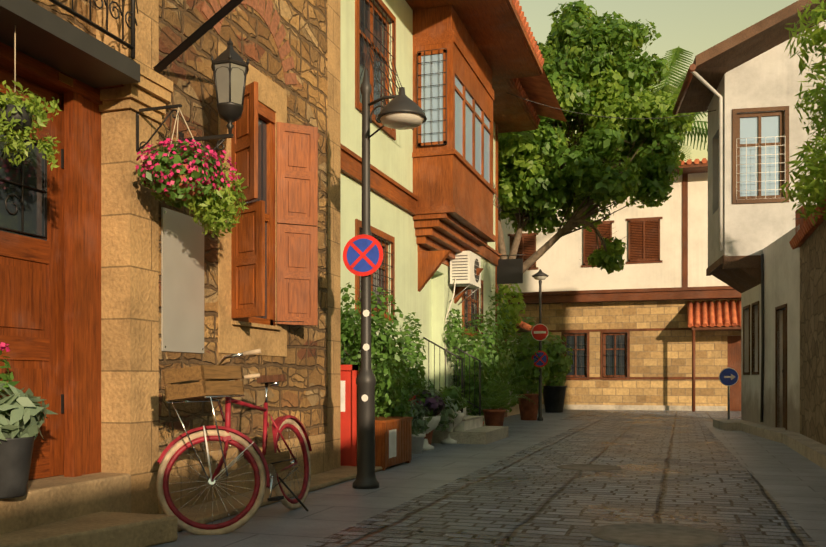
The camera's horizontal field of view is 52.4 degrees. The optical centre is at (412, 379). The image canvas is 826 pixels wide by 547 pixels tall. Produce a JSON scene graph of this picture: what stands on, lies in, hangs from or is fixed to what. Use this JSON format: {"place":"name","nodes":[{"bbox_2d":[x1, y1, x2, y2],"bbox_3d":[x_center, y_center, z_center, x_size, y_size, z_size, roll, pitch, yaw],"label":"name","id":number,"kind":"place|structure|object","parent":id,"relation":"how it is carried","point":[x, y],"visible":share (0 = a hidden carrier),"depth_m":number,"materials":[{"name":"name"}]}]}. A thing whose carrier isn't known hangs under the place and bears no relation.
{"place":"outdoors","nodes":[
{"label":"outdoors","id":0,"kind":"place"},
{"bbox_2d":[149,409,677,546],"bbox_3d":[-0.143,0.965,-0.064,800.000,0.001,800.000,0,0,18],"label":"ground","id":1,"kind":"structure","parent":0,"point":[335,508],"depth_m":7.03,"materials":[{"name":"grey concrete"}]},
{"bbox_2d":[0,0,340,513],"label":"stone house","id":2,"kind":"structure","parent":1,"relation":"on","point":[290,50],"depth_m":6.20,"materials":[{"name":"brown stone"}]},
{"bbox_2d":[0,25,32,131],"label":"hanging planter","id":3,"kind":"object","parent":2,"relation":"hanging from","point":[23,116],"visible":0.75,"depth_m":4.41,"materials":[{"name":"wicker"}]},
{"bbox_2d":[0,80,61,170],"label":"hanging plant","id":4,"kind":"object","parent":3,"relation":"attached to","point":[39,118],"visible":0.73,"depth_m":4.42,"materials":[{"name":"green plant"}]},
{"bbox_2d":[0,42,123,479],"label":"entrance door","id":5,"kind":"structure","parent":2,"relation":"attached to","point":[50,277],"depth_m":5.24,"materials":[{"name":"brown wood"}]},
{"bbox_2d":[49,0,138,58],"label":"balcony railing","id":6,"kind":"object","parent":2,"relation":"attached to","point":[96,26],"visible":1,"depth_m":5.11,"materials":[{"name":"black metal"}]},
{"bbox_2d":[136,104,209,200],"bbox_3d":[-1.544,-1.470,5.433,0.467,0.610,0.357,0,0,-20],"label":"hanging basket bracket","id":7,"kind":"object","parent":2,"relation":"attached to","point":[182,176],"visible":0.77,"depth_m":5.43,"materials":[{"name":"black metal"}]},
{"bbox_2d":[135,138,248,237],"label":"hanging flowers","id":8,"kind":"object","parent":7,"relation":"in","point":[213,202],"visible":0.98,"depth_m":5.38,"materials":[{"name":"pink plant"}]},
{"bbox_2d":[161,207,203,352],"bbox_3d":[-1.645,-0.690,6.023,0.016,0.990,0.525,0,0,18],"label":"wall panel","id":9,"kind":"object","parent":2,"relation":"attached to","point":[182,282],"visible":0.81,"depth_m":5.99,"materials":[{"name":"silver metal"}]},
{"bbox_2d":[153,0,242,72],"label":"brace","id":10,"kind":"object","parent":2,"relation":"attached to","point":[197,34],"depth_m":5.61,"materials":[{"name":"black metal"}]},
{"bbox_2d":[179,38,248,153],"bbox_3d":[-1.400,-1.945,5.916,0.552,0.920,0.265,0,0,18],"label":"wall lantern","id":11,"kind":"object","parent":2,"relation":"attached to","point":[229,67],"depth_m":5.81,"materials":[{"name":"black metal"}]},
{"bbox_2d":[231,81,317,325],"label":"window shutters","id":12,"kind":"object","parent":2,"relation":"attached to","point":[296,207],"depth_m":7.40,"materials":[{"name":"brown wood"}]},
{"bbox_2d":[0,466,386,546],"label":"door steps","id":13,"kind":"structure","parent":1,"relation":"on","point":[91,510],"depth_m":4.86,"materials":[{"name":"stone"}]},
{"bbox_2d":[0,436,34,498],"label":"flower pot","id":14,"kind":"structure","parent":13,"relation":"on","point":[15,458],"depth_m":4.30,"materials":[{"name":"ceramic"}]},
{"bbox_2d":[0,342,56,443],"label":"potted plant","id":15,"kind":"object","parent":14,"relation":"on","point":[22,414],"visible":0.96,"depth_m":4.34,"materials":[{"name":"green plant"}]},
{"bbox_2d":[341,365,357,465],"bbox_3d":[-0.810,0.405,8.967,0.450,1.120,0.070,0,0,18],"label":"cabinet","id":16,"kind":"object","parent":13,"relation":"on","point":[349,374],"visible":0.35,"depth_m":8.92,"materials":[{"name":"metal"}]},
{"bbox_2d":[156,349,311,534],"bbox_3d":[-1.023,0.390,5.731,0.593,1.170,1.714,0,0,30],"label":"bicycle","id":17,"kind":"object","parent":1,"relation":"on","point":[268,463],"visible":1,"depth_m":5.33,"materials":[{"name":"red metal"}]},
{"bbox_2d":[343,69,426,488],"bbox_3d":[-0.210,-0.905,7.328,0.425,3.740,0.751,0,0,-45],"label":"street lamp with sign","id":18,"kind":"object","parent":1,"relation":"on","point":[363,254],"visible":1,"depth_m":7.42,"materials":[{"name":"black metal"}]},
{"bbox_2d":[375,416,412,470],"bbox_3d":[-0.518,0.700,9.403,0.780,0.530,0.940,0,0,18],"label":"planter box","id":19,"kind":"object","parent":1,"relation":"on","point":[393,440],"visible":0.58,"depth_m":9.11,"materials":[{"name":"brown wood"}]},
{"bbox_2d":[341,310,387,369],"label":"shrub stems","id":20,"kind":"object","parent":19,"relation":"on","point":[358,352],"visible":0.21,"depth_m":9.34,"materials":[{"name":"brown plant"}]},
{"bbox_2d":[341,0,566,425],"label":"green house","id":21,"kind":"structure","parent":1,"relation":"on","point":[433,209],"depth_m":12.51,"materials":[{"name":"paint"}]},
{"bbox_2d":[355,0,500,337],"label":"windows","id":22,"kind":"structure","parent":21,"relation":"in","point":[372,34],"depth_m":11.23,"materials":[{"name":"brown wood"}]},
{"bbox_2d":[423,337,480,415],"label":"step railings","id":23,"kind":"object","parent":21,"relation":"on","point":[459,357],"visible":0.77,"depth_m":13.44,"materials":[{"name":"black metal"}]},
{"bbox_2d":[445,251,480,364],"bbox_3d":[0.873,-1.205,14.543,0.408,1.940,0.961,0,0,18],"label":"air conditioner","id":24,"kind":"object","parent":21,"relation":"attached to","point":[464,265],"visible":0.85,"depth_m":14.25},
{"bbox_2d":[497,254,524,283],"bbox_3d":[2.042,-2.352,17.929,0.711,0.616,0.030,0,0,18],"label":"hanging sign","id":25,"kind":"object","parent":21,"relation":"attached to","point":[509,271],"visible":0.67,"depth_m":17.90,"materials":[{"name":"black metal"}]},
{"bbox_2d":[506,92,804,218],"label":"overhead wires","id":26,"kind":"object","parent":21,"relation":"attached to","point":[620,118],"visible":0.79,"depth_m":15.84,"materials":[{"name":"black paint"}]},
{"bbox_2d":[341,282,566,437],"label":"shrubs","id":27,"kind":"object","parent":1,"relation":"on","point":[395,385],"visible":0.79,"depth_m":12.12,"materials":[{"name":"green plant"}]},
{"bbox_2d":[431,406,507,443],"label":"stone steps","id":28,"kind":"structure","parent":1,"relation":"on","point":[470,430],"depth_m":12.76,"materials":[{"name":"grey stone"}]},
{"bbox_2d":[412,386,566,453],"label":"flower pots","id":29,"kind":"object","parent":1,"relation":"on","point":[553,397],"visible":0.62,"depth_m":14.99,"materials":[{"name":"ceramic"}]},
{"bbox_2d":[406,334,572,416],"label":"potted plants","id":30,"kind":"object","parent":29,"relation":"in","point":[454,392],"visible":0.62,"depth_m":19.75,"materials":[{"name":"green plant"}]},
{"bbox_2d":[498,321,533,416],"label":"garden wall","id":31,"kind":"structure","parent":1,"relation":"on","point":[523,327],"depth_m":21.66,"materials":[{"name":"orange paint"}]},
{"bbox_2d":[531,269,548,420],"bbox_3d":[2.971,-0.810,19.587,0.400,3.550,0.400,0,0,18],"label":"lamp with signs","id":32,"kind":"object","parent":1,"relation":"on","point":[539,332],"visible":1,"depth_m":19.55,"materials":[{"name":"black metal"}]},
{"bbox_2d":[305,410,819,546],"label":"road cobbles","id":33,"kind":"object","parent":1,"relation":"on","point":[685,468],"visible":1,"depth_m":6.82,"materials":[{"name":"grey stone"}]},
{"bbox_2d":[556,464,728,546],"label":"manhole covers","id":34,"kind":"object","parent":33,"relation":"on","point":[655,535],"visible":1,"depth_m":5.19,"materials":[{"name":"metal"}]},
{"bbox_2d":[719,367,738,419],"bbox_3d":[7.366,0.340,19.571,0.430,1.250,0.070,0,0,18],"label":"arrow sign","id":35,"kind":"object","parent":33,"relation":"on","point":[728,376],"visible":0.94,"depth_m":19.55,"materials":[{"name":"blue metal"}]},
{"bbox_2d":[500,158,740,411],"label":"building","id":36,"kind":"structure","parent":1,"relation":"on","point":[676,313],"depth_m":26.11,"materials":[{"name":"stone"}]},
{"bbox_2d":[508,217,662,379],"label":"windows","id":37,"kind":"structure","parent":36,"relation":"in","point":[644,242],"depth_m":26.61,"materials":[{"name":"brown wood"}]},
{"bbox_2d":[672,0,825,442],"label":"house","id":38,"kind":"structure","parent":1,"relation":"on","point":[745,84],"depth_m":15.08,"materials":[{"name":"white paint"}]},
{"bbox_2d":[703,422,825,546],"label":"road side slabs","id":39,"kind":"structure","parent":1,"relation":"on","point":[792,482],"depth_m":8.47,"materials":[{"name":"grey concrete"}]},
{"bbox_2d":[780,0,825,227],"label":"climbing vine","id":40,"kind":"object","parent":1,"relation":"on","point":[812,189],"visible":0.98,"depth_m":9.84,"materials":[{"name":"green plant"}]},
{"bbox_2d":[463,372,534,408],"bbox_3d":[1.546,0.218,15.447,1.482,0.715,2.922,0,0,18],"label":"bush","id":41,"kind":"object","parent":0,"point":[495,402],"visible":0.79,"depth_m":14.98,"materials":[{"name":"green plant"}]},
{"bbox_2d":[498,0,694,305],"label":"tree","id":42,"kind":"object","parent":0,"point":[623,85],"depth_m":19.56,"materials":[{"name":"green plant"}]},
{"bbox_2d":[580,46,707,161],"bbox_3d":[9.386,-6.110,33.723,8.553,14.149,7.399,0,0,18],"label":"palm","id":43,"kind":"object","parent":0,"point":[672,88],"depth_m":32.04,"materials":[{"name":"green plant"}]},
{"bbox_2d":[519,0,797,161],"label":"sky","id":44,"kind":"structure","parent":0,"point":[695,26],"materials":[{"name":"beige"}]},
{"bbox_2d":[783,199,825,469],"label":"garden wall","id":45,"kind":"structure","parent":0,"point":[808,441],"depth_m":11.21,"materials":[{"name":"paint"}]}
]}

